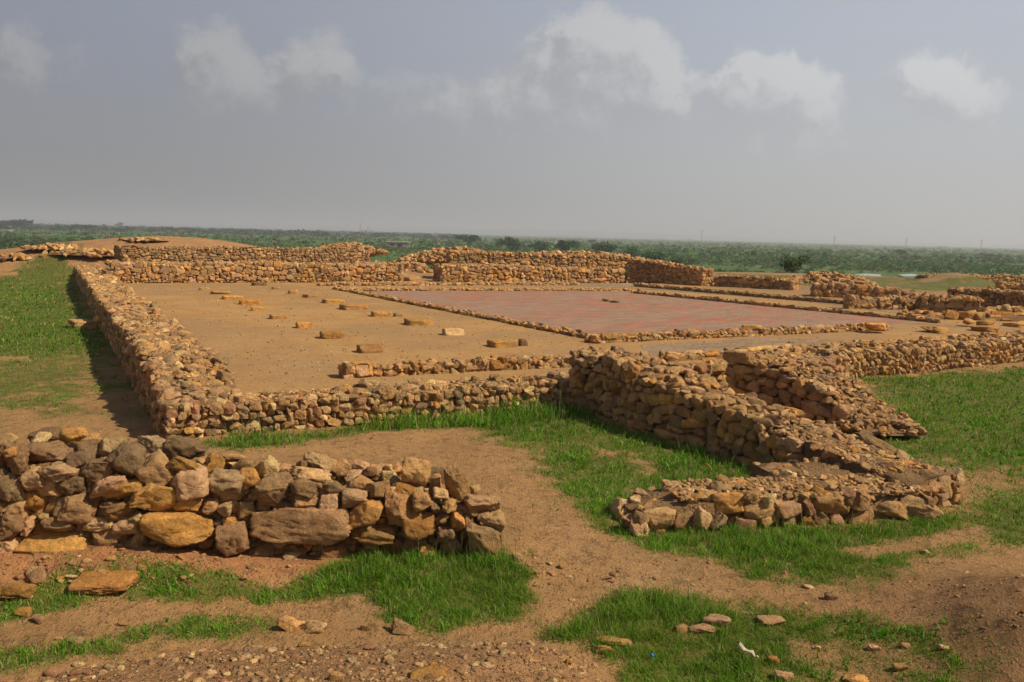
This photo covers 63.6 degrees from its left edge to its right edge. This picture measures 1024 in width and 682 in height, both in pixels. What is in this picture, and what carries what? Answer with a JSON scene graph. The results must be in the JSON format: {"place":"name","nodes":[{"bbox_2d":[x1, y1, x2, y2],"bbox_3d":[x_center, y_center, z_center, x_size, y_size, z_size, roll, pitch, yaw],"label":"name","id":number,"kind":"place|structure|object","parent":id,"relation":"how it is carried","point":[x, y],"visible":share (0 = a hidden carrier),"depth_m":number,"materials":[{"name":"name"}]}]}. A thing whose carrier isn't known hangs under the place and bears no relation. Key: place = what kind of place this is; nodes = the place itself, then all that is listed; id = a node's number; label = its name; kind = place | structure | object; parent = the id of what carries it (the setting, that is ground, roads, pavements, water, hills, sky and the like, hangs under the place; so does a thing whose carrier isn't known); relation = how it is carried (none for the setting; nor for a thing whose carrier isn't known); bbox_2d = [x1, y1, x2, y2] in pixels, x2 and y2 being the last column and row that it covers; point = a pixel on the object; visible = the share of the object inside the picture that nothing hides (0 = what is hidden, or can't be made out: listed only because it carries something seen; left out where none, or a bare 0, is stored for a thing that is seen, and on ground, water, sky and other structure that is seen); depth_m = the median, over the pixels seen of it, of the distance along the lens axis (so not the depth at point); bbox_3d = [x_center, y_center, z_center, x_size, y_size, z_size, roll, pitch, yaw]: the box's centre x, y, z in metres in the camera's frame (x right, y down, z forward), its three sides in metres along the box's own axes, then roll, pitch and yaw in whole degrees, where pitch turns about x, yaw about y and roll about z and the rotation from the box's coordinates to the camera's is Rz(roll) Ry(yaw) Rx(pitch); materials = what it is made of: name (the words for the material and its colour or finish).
{"place":"outdoors","nodes":[
{"label":"outdoors","id":0,"kind":"place"},
{"bbox_2d":[0,223,1023,681],"bbox_3d":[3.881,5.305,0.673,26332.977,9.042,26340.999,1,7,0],"label":"ground","id":1,"kind":"structure","parent":0,"point":[568,539],"depth_m":8.26,"materials":[{"name":"soil"}]},
{"bbox_2d":[0,219,33,227],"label":"tree","id":2,"kind":"object","parent":1,"relation":"on","point":[16,223],"visible":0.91,"depth_m":1055.13,"materials":[{"name":"green plant"}]},
{"bbox_2d":[0,252,34,261],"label":"rubble heap","id":3,"kind":"object","parent":1,"relation":"on","point":[14,256],"visible":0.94,"depth_m":50.36,"materials":[{"name":"stone"}]},
{"bbox_2d":[0,582,37,599],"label":"loose stone","id":4,"kind":"object","parent":1,"relation":"on","point":[15,591],"visible":0.98,"depth_m":7.35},
{"bbox_2d":[13,606,31,616],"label":"loose stone","id":5,"kind":"object","parent":1,"relation":"on","point":[25,611],"visible":0.98,"depth_m":7.14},
{"bbox_2d":[27,567,45,584],"bbox_3d":[-4.353,2.149,7.562,0.192,0.180,0.131,1,7,0],"label":"loose stone","id":6,"kind":"object","parent":1,"relation":"on","point":[37,576],"visible":0.99,"depth_m":7.53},
{"bbox_2d":[31,614,45,624],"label":"loose stone","id":7,"kind":"object","parent":1,"relation":"on","point":[39,619],"visible":1,"depth_m":7.04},
{"bbox_2d":[0,236,105,248],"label":"dark thicket","id":8,"kind":"object","parent":1,"relation":"on","point":[4,244],"visible":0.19,"depth_m":366.94,"materials":[{"name":"green plant"}]},
{"bbox_2d":[19,242,93,250],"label":"rubble heap","id":9,"kind":"object","parent":1,"relation":"on","point":[56,247],"visible":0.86,"depth_m":52.04,"materials":[{"name":"stone"}]},
{"bbox_2d":[44,667,70,676],"bbox_3d":[-3.450,2.512,6.268,0.177,0.049,0.109,0,7,-10],"label":"stone block","id":10,"kind":"object","parent":1,"relation":"on","point":[51,671],"depth_m":6.24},
{"bbox_2d":[64,635,84,645],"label":"loose stone","id":11,"kind":"object","parent":1,"relation":"on","point":[78,639],"visible":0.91,"depth_m":6.71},
{"bbox_2d":[40,248,113,257],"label":"rubble heap","id":12,"kind":"object","parent":1,"relation":"on","point":[88,252],"visible":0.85,"depth_m":50.78,"materials":[{"name":"stone"}]},
{"bbox_2d":[68,319,99,328],"bbox_3d":[-14.154,-0.529,27.328,0.943,0.392,0.696,-3,9,-33],"label":"stone block","id":13,"kind":"object","parent":1,"relation":"on","point":[81,323],"depth_m":27.09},
{"bbox_2d":[67,570,139,594],"bbox_3d":[-3.743,2.220,7.600,0.567,0.119,0.360,1,7,0],"label":"stone block","id":14,"kind":"object","parent":1,"relation":"on","point":[95,582],"depth_m":7.50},
{"bbox_2d":[118,237,160,241],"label":"rubble heap","id":15,"kind":"object","parent":1,"relation":"on","point":[139,239],"visible":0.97,"depth_m":53.92,"materials":[{"name":"stone"}]},
{"bbox_2d":[75,264,243,438],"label":"side wall","id":16,"kind":"structure","parent":1,"relation":"on","point":[166,361],"depth_m":16.76,"materials":[{"name":"stone"}]},
{"bbox_2d":[0,223,474,239],"bbox_3d":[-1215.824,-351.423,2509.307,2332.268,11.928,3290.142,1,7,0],"label":"distant trees","id":17,"kind":"object","parent":1,"relation":"on","point":[123,228],"visible":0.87,"depth_m":1162.18,"materials":[{"name":"green plant"}]},
{"bbox_2d":[113,244,370,263],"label":"wall","id":18,"kind":"structure","parent":1,"relation":"on","point":[346,253],"depth_m":48.77,"materials":[{"name":"stone"}]},
{"bbox_2d":[0,426,506,557],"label":"wall","id":19,"kind":"structure","parent":1,"relation":"on","point":[83,489],"depth_m":8.22,"materials":[{"name":"stone"}]},
{"bbox_2d":[281,551,300,560],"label":"loose stone","id":20,"kind":"object","parent":1,"relation":"on","point":[289,555],"visible":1,"depth_m":8.29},
{"bbox_2d":[277,615,305,631],"bbox_3d":[-1.890,2.428,7.083,0.239,0.171,0.160,1,7,0],"label":"loose stone","id":21,"kind":"object","parent":1,"relation":"on","point":[286,623],"visible":0.94,"depth_m":7.03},
{"bbox_2d":[300,619,327,633],"bbox_3d":[-1.707,2.453,7.090,0.261,0.117,0.176,1,7,0],"label":"loose stone","id":22,"kind":"object","parent":1,"relation":"on","point":[310,626],"visible":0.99,"depth_m":7.04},
{"bbox_2d":[30,640,602,681],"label":"gravel","id":23,"kind":"structure","parent":1,"relation":"on","point":[210,672],"depth_m":5.79,"materials":[{"name":"gravel"}]},
{"bbox_2d":[329,671,345,680],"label":"loose stone","id":24,"kind":"object","parent":1,"relation":"on","point":[336,676],"visible":0.99,"depth_m":5.38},
{"bbox_2d":[319,242,388,255],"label":"rubble heap","id":25,"kind":"object","parent":1,"relation":"on","point":[374,251],"visible":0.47,"depth_m":67.35,"materials":[{"name":"stone"}]},
{"bbox_2d":[164,371,570,438],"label":"front retaining wall","id":26,"kind":"structure","parent":1,"relation":"on","point":[336,406],"depth_m":14.48,"materials":[{"name":"stone"}]},
{"bbox_2d":[387,241,410,247],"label":"concrete house","id":27,"kind":"structure","parent":1,"relation":"on","point":[398,243],"depth_m":461.31,"materials":[{"name":"paint"}]},
{"bbox_2d":[391,617,414,635],"bbox_3d":[-0.935,2.462,7.066,0.212,0.140,0.129,2,7,7],"label":"loose stone","id":28,"kind":"object","parent":1,"relation":"on","point":[399,627],"visible":0.97,"depth_m":7.04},
{"bbox_2d":[391,257,433,272],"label":"rubble heap","id":29,"kind":"object","parent":1,"relation":"on","point":[407,264],"visible":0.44,"depth_m":57.26,"materials":[{"name":"stone"}]},
{"bbox_2d":[408,664,447,678],"bbox_3d":[-0.544,2.219,5.499,0.291,0.084,0.175,0,8,-11],"label":"loose stone","id":30,"kind":"object","parent":1,"relation":"on","point":[435,670],"visible":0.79,"depth_m":5.47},
{"bbox_2d":[0,542,858,602],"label":"rubble debris","id":31,"kind":"object","parent":1,"relation":"on","point":[85,561],"visible":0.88,"depth_m":7.86,"materials":[{"name":"stone"}]},
{"bbox_2d":[398,245,486,264],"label":"rubble heap","id":32,"kind":"object","parent":1,"relation":"on","point":[436,256],"visible":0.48,"depth_m":72.49,"materials":[{"name":"stone"}]},
{"bbox_2d":[454,234,480,243],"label":"tree","id":33,"kind":"object","parent":1,"relation":"on","point":[470,238],"visible":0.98,"depth_m":586.70,"materials":[{"name":"green plant"}]},
{"bbox_2d":[494,236,524,249],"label":"tree","id":34,"kind":"object","parent":1,"relation":"on","point":[508,242],"visible":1,"depth_m":418.13,"materials":[{"name":"green plant"}]},
{"bbox_2d":[0,471,1023,681],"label":"grass","id":35,"kind":"structure","parent":1,"relation":"on","point":[635,612],"depth_m":7.66,"materials":[{"name":"plant"}]},
{"bbox_2d":[0,242,1023,527],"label":"field grass","id":36,"kind":"structure","parent":1,"relation":"on","point":[504,416],"depth_m":14.80,"materials":[{"name":"plant"}]},
{"bbox_2d":[0,225,1023,263],"bbox_3d":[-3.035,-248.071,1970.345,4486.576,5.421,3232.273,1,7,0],"label":"distant scrub","id":37,"kind":"object","parent":1,"relation":"on","point":[995,259],"visible":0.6,"depth_m":641.50,"materials":[{"name":"green plant"}]},
{"bbox_2d":[0,328,1023,681],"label":"weeds","id":38,"kind":"object","parent":1,"relation":"on","point":[636,530],"visible":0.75,"depth_m":12.13,"materials":[{"name":"green plant"}]},
{"bbox_2d":[1,421,1023,678],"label":"path grit","id":39,"kind":"object","parent":1,"relation":"on","point":[731,583],"visible":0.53,"depth_m":7.52,"materials":[{"name":"gravel"}]},
{"bbox_2d":[4,240,1023,276],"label":"scrub","id":40,"kind":"object","parent":1,"relation":"on","point":[940,267],"visible":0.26,"depth_m":344.27,"materials":[{"name":"green plant"}]},
{"bbox_2d":[432,262,625,282],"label":"wall","id":41,"kind":"structure","parent":1,"relation":"on","point":[464,272],"depth_m":50.95,"materials":[{"name":"stone"}]},
{"bbox_2d":[528,241,552,250],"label":"tree","id":42,"kind":"object","parent":1,"relation":"on","point":[540,245],"visible":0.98,"depth_m":421.09,"materials":[{"name":"green plant"}]},
{"bbox_2d":[210,371,893,640],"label":"seeding grass","id":43,"kind":"structure","parent":1,"relation":"on","point":[730,467],"depth_m":9.35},
{"bbox_2d":[554,240,582,251],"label":"tree","id":44,"kind":"object","parent":1,"relation":"on","point":[564,245],"visible":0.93,"depth_m":419.02,"materials":[{"name":"green plant"}]},
{"bbox_2d":[446,250,713,285],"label":"wall","id":45,"kind":"structure","parent":1,"relation":"on","point":[657,271],"depth_m":54.60,"materials":[{"name":"stone"}]},
{"bbox_2d":[528,250,661,263],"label":"rubble heap","id":46,"kind":"object","parent":1,"relation":"on","point":[579,252],"visible":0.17,"depth_m":72.44,"materials":[{"name":"stone"}]},
{"bbox_2d":[594,645,613,653],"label":"loose stone","id":47,"kind":"object","parent":1,"relation":"on","point":[598,647],"visible":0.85,"depth_m":6.77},
{"bbox_2d":[590,241,618,251],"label":"tree","id":48,"kind":"object","parent":1,"relation":"on","point":[607,247],"visible":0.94,"depth_m":386.61,"materials":[{"name":"green plant"}]},
{"bbox_2d":[595,635,631,644],"bbox_3d":[0.856,2.525,6.978,0.313,0.055,0.190,1,7,0],"label":"loose stone","id":49,"kind":"object","parent":1,"relation":"on","point":[624,640],"visible":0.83,"depth_m":6.92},
{"bbox_2d":[622,246,640,256],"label":"tree","id":50,"kind":"object","parent":1,"relation":"on","point":[633,253],"visible":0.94,"depth_m":316.87,"materials":[{"name":"green plant"}]},
{"bbox_2d":[640,250,672,259],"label":"tree","id":51,"kind":"object","parent":1,"relation":"on","point":[654,255],"visible":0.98,"depth_m":299.46,"materials":[{"name":"green plant"}]},
{"bbox_2d":[673,623,688,632],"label":"loose stone","id":52,"kind":"object","parent":1,"relation":"on","point":[682,627],"visible":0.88,"depth_m":7.19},
{"bbox_2d":[666,255,696,263],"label":"bush","id":53,"kind":"object","parent":1,"relation":"on","point":[677,259],"visible":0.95,"depth_m":292.25,"materials":[{"name":"green plant"}]},
{"bbox_2d":[559,353,844,381],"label":"stone wall","id":54,"kind":"structure","parent":1,"relation":"on","point":[712,368],"depth_m":18.46,"materials":[{"name":"stone"}]},
{"bbox_2d":[687,623,716,633],"bbox_3d":[1.658,2.522,7.248,0.274,0.085,0.167,1,7,0],"label":"loose stone","id":55,"kind":"object","parent":1,"relation":"on","point":[701,628],"visible":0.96,"depth_m":7.19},
{"bbox_2d":[702,614,730,626],"bbox_3d":[1.814,2.500,7.382,0.260,0.124,0.167,1,7,0],"label":"loose stone","id":56,"kind":"object","parent":1,"relation":"on","point":[717,618],"visible":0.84,"depth_m":7.32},
{"bbox_2d":[713,273,798,289],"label":"ruin wall","id":57,"kind":"structure","parent":1,"relation":"on","point":[760,282],"depth_m":51.42,"materials":[{"name":"stone"}]},
{"bbox_2d":[565,346,964,508],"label":"diagonal wall","id":58,"kind":"structure","parent":1,"relation":"on","point":[647,392],"depth_m":13.17,"materials":[{"name":"stone"}]},
{"bbox_2d":[756,615,783,624],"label":"loose stone","id":59,"kind":"object","parent":1,"relation":"on","point":[768,619],"visible":0.93,"depth_m":7.39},
{"bbox_2d":[610,457,943,537],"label":"spur wall","id":60,"kind":"structure","parent":1,"relation":"on","point":[813,489],"depth_m":10.05,"materials":[{"name":"stone"}]},
{"bbox_2d":[774,670,793,681],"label":"loose stone","id":61,"kind":"object","parent":1,"relation":"on","point":[786,676],"visible":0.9,"depth_m":6.43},
{"bbox_2d":[779,255,811,272],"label":"tree","id":62,"kind":"object","parent":1,"relation":"on","point":[789,263],"visible":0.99,"depth_m":86.65,"materials":[{"name":"green plant"}]},
{"bbox_2d":[722,350,912,433],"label":"stepped wall","id":63,"kind":"structure","parent":1,"relation":"on","point":[812,388],"depth_m":16.04,"materials":[{"name":"stone"}]},
{"bbox_2d":[785,270,877,285],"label":"rubble heap","id":64,"kind":"object","parent":1,"relation":"on","point":[824,276],"visible":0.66,"depth_m":58.55,"materials":[{"name":"stone"}]},
{"bbox_2d":[824,592,838,599],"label":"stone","id":65,"kind":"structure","parent":1,"relation":"on","point":[830,596],"depth_m":7.83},
{"bbox_2d":[810,282,899,297],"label":"ruin wall","id":66,"kind":"structure","parent":1,"relation":"on","point":[830,289],"depth_m":44.10,"materials":[{"name":"stone"}]},
{"bbox_2d":[843,673,868,681],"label":"loose stone","id":67,"kind":"object","parent":1,"relation":"on","point":[852,677],"visible":1,"depth_m":6.43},
{"bbox_2d":[831,417,928,436],"bbox_3d":[6.547,1.522,14.737,1.680,0.258,1.071,1,7,0],"label":"rubble heap","id":68,"kind":"object","parent":1,"relation":"on","point":[895,427],"visible":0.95,"depth_m":14.56,"materials":[{"name":"stone"}]},
{"bbox_2d":[870,289,920,298],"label":"rubble heap","id":69,"kind":"object","parent":1,"relation":"on","point":[909,294],"visible":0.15,"depth_m":44.04,"materials":[{"name":"stone"}]},
{"bbox_2d":[893,663,909,671],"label":"loose stone","id":70,"kind":"object","parent":1,"relation":"on","point":[898,667],"visible":1,"depth_m":6.50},
{"bbox_2d":[815,333,1023,378],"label":"retaining wall","id":71,"kind":"structure","parent":1,"relation":"on","point":[915,357],"depth_m":22.58,"materials":[{"name":"stone"}]},
{"bbox_2d":[919,292,983,312],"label":"ruin wall","id":72,"kind":"structure","parent":1,"relation":"on","point":[937,303],"depth_m":35.99,"materials":[{"name":"stone"}]},
{"bbox_2d":[915,272,1023,282],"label":"ruin wall","id":73,"kind":"structure","parent":1,"relation":"on","point":[1004,277],"depth_m":68.86,"materials":[{"name":"stone"}]},
{"bbox_2d":[947,286,1023,306],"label":"ruin wall","id":74,"kind":"structure","parent":1,"relation":"on","point":[991,296],"depth_m":38.91,"materials":[{"name":"stone"}]},
{"bbox_2d":[965,304,1023,312],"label":"rubble heap","id":75,"kind":"object","parent":1,"relation":"on","point":[1007,308],"visible":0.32,"depth_m":34.95,"materials":[{"name":"stone"}]},
{"bbox_2d":[993,280,1023,290],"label":"ruin wall","id":76,"kind":"structure","parent":1,"relation":"on","point":[1001,285],"depth_m":47.64,"materials":[{"name":"stone"}]},
{"bbox_2d":[0,219,1023,247],"bbox_3d":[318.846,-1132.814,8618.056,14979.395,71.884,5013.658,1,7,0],"label":"hills","id":77,"kind":"structure","parent":0,"point":[533,232],"depth_m":8703.93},
{"bbox_2d":[0,0,1023,243],"label":"sky","id":78,"kind":"structure","parent":0,"point":[844,120],"materials":[{"name":"grey"}]},
{"bbox_2d":[126,280,1023,395],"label":"hall floor","id":79,"kind":"structure","parent":0,"point":[277,378],"depth_m":24.59,"materials":[{"name":"soil"}]},
{"bbox_2d":[239,299,260,304],"bbox_3d":[-10.226,-1.505,32.169,0.807,0.248,0.584,-2,8,-24],"label":"column base","id":80,"kind":"object","parent":79,"relation":"on","point":[248,301],"visible":0.81,"depth_m":31.93,"materials":[{"name":"stone"}]},
{"bbox_2d":[103,259,403,282],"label":"wall","id":81,"kind":"structure","parent":79,"relation":"on","point":[143,271],"depth_m":44.59,"materials":[{"name":"stone"}]},
{"bbox_2d":[295,322,313,327],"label":"column base","id":82,"kind":"object","parent":79,"relation":"on","point":[304,324],"visible":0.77,"depth_m":24.75,"materials":[{"name":"stone"}]},
{"bbox_2d":[320,330,344,338],"bbox_3d":[-4.944,-0.153,22.695,0.660,0.254,0.476,-1,8,-20],"label":"column base","id":83,"kind":"object","parent":79,"relation":"on","point":[332,334],"visible":0.77,"depth_m":22.51,"materials":[{"name":"stone"}]},
{"bbox_2d":[339,303,367,309],"bbox_3d":[-5.986,-1.272,31.138,0.967,0.251,0.700,-3,9,-31],"label":"column base","id":84,"kind":"object","parent":79,"relation":"on","point":[354,306],"visible":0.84,"depth_m":30.89,"materials":[{"name":"stone"}]},
{"bbox_2d":[356,344,383,352],"bbox_3d":[-3.482,0.207,20.237,0.596,0.242,0.430,-3,9,-30],"label":"column base","id":85,"kind":"object","parent":79,"relation":"on","point":[369,348],"visible":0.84,"depth_m":20.11,"materials":[{"name":"stone"}]},
{"bbox_2d":[371,310,391,316],"bbox_3d":[-4.558,-0.928,28.822,0.696,0.241,0.500,-1,8,-20],"label":"column base","id":86,"kind":"object","parent":79,"relation":"on","point":[383,313],"visible":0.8,"depth_m":28.61,"materials":[{"name":"stone"}]},
{"bbox_2d":[404,318,434,325],"bbox_3d":[-2.981,-0.595,26.525,0.919,0.250,0.663,-2,8,-24],"label":"column base","id":87,"kind":"object","parent":79,"relation":"on","point":[416,321],"visible":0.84,"depth_m":26.27,"materials":[{"name":"stone"}]},
{"bbox_2d":[316,281,579,285],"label":"courtyard kerb","id":88,"kind":"structure","parent":79,"relation":"on","point":[389,283],"depth_m":46.02,"materials":[{"name":"stone"}]},
{"bbox_2d":[442,328,463,335],"bbox_3d":[-1.717,-0.247,24.080,0.608,0.246,0.438,-1,8,-20],"label":"column base","id":89,"kind":"object","parent":79,"relation":"on","point":[451,331],"visible":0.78,"depth_m":23.95,"materials":[{"name":"stone"}]},
{"bbox_2d":[338,355,570,378],"bbox_3d":[-1.080,0.601,17.744,5.344,0.600,0.560,-2,8,-25],"label":"block row","id":90,"kind":"object","parent":79,"relation":"on","point":[355,369],"visible":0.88,"depth_m":17.47,"materials":[{"name":"stone"}]},
{"bbox_2d":[332,285,590,338],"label":"courtyard kerb","id":91,"kind":"structure","parent":79,"relation":"on","point":[564,330],"depth_m":29.17,"materials":[{"name":"stone"}]},
{"bbox_2d":[346,287,630,290],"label":"courtyard kerb","id":92,"kind":"structure","parent":79,"relation":"on","point":[487,289],"depth_m":42.70,"materials":[{"name":"stone"}]},
{"bbox_2d":[487,338,517,347],"bbox_3d":[-0.253,0.076,21.873,0.750,0.249,0.540,-2,8,-26],"label":"column base","id":93,"kind":"object","parent":79,"relation":"on","point":[502,343],"visible":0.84,"depth_m":21.68,"materials":[{"name":"stone"}]},
{"bbox_2d":[144,284,1014,389],"bbox_3d":[1.928,-1.472,34.617,31.923,0.045,30.575,-3,8,-28],"label":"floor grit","id":94,"kind":"object","parent":79,"relation":"on","point":[395,332],"visible":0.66,"depth_m":23.64,"materials":[{"name":"stone"}]},
{"bbox_2d":[368,291,952,334],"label":"brick courtyard","id":95,"kind":"structure","parent":79,"relation":"on","point":[592,312],"depth_m":33.19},
{"bbox_2d":[584,322,888,343],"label":"courtyard kerb","id":96,"kind":"structure","parent":79,"relation":"on","point":[634,336],"depth_m":24.94,"materials":[{"name":"stone"}]},
{"bbox_2d":[633,282,842,303],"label":"courtyard kerb","id":97,"kind":"structure","parent":79,"relation":"on","point":[756,294],"depth_m":43.90,"materials":[{"name":"stone"}]},
{"bbox_2d":[641,338,836,355],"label":"slab paving","id":98,"kind":"structure","parent":79,"relation":"on","point":[719,345],"depth_m":23.36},
{"bbox_2d":[574,283,911,312],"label":"paving","id":99,"kind":"structure","parent":79,"relation":"on","point":[633,287],"depth_m":47.25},
{"bbox_2d":[658,341,854,361],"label":"step kerb","id":100,"kind":"structure","parent":79,"relation":"on","point":[673,356],"depth_m":20.92,"materials":[{"name":"stone"}]},
{"bbox_2d":[630,288,940,322],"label":"courtyard kerb","id":101,"kind":"structure","parent":79,"relation":"on","point":[846,311],"depth_m":36.12,"materials":[{"name":"stone"}]},
{"bbox_2d":[864,323,886,330],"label":"loose stone","id":102,"kind":"object","parent":79,"relation":"on","point":[876,326],"visible":1,"depth_m":27.22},
{"bbox_2d":[842,293,920,310],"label":"wall","id":103,"kind":"structure","parent":79,"relation":"on","point":[893,302],"depth_m":37.08,"materials":[{"name":"stone"}]},
{"bbox_2d":[821,329,1023,348],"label":"step kerb","id":104,"kind":"structure","parent":79,"relation":"on","point":[862,343],"depth_m":24.28,"materials":[{"name":"stone"}]},
{"bbox_2d":[921,326,950,333],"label":"loose stone","id":105,"kind":"object","parent":79,"relation":"on","point":[938,329],"visible":0.94,"depth_m":27.86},
{"bbox_2d":[897,309,1023,321],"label":"step kerb","id":106,"kind":"structure","parent":79,"relation":"on","point":[992,315],"depth_m":33.01,"materials":[{"name":"stone"}]},
{"bbox_2d":[970,326,998,331],"bbox_3d":[16.560,-0.417,28.937,0.981,0.259,0.722,-4,9,-38],"label":"stone block","id":107,"kind":"object","parent":79,"relation":"on","point":[984,328],"depth_m":28.63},
{"bbox_2d":[976,319,994,325],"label":"loose stone","id":108,"kind":"object","parent":107,"relation":"on","point":[985,322],"visible":1,"depth_m":28.85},
{"bbox_2d":[1002,321,1023,327],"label":"stone block","id":109,"kind":"object","parent":79,"relation":"on","point":[1017,324],"depth_m":30.57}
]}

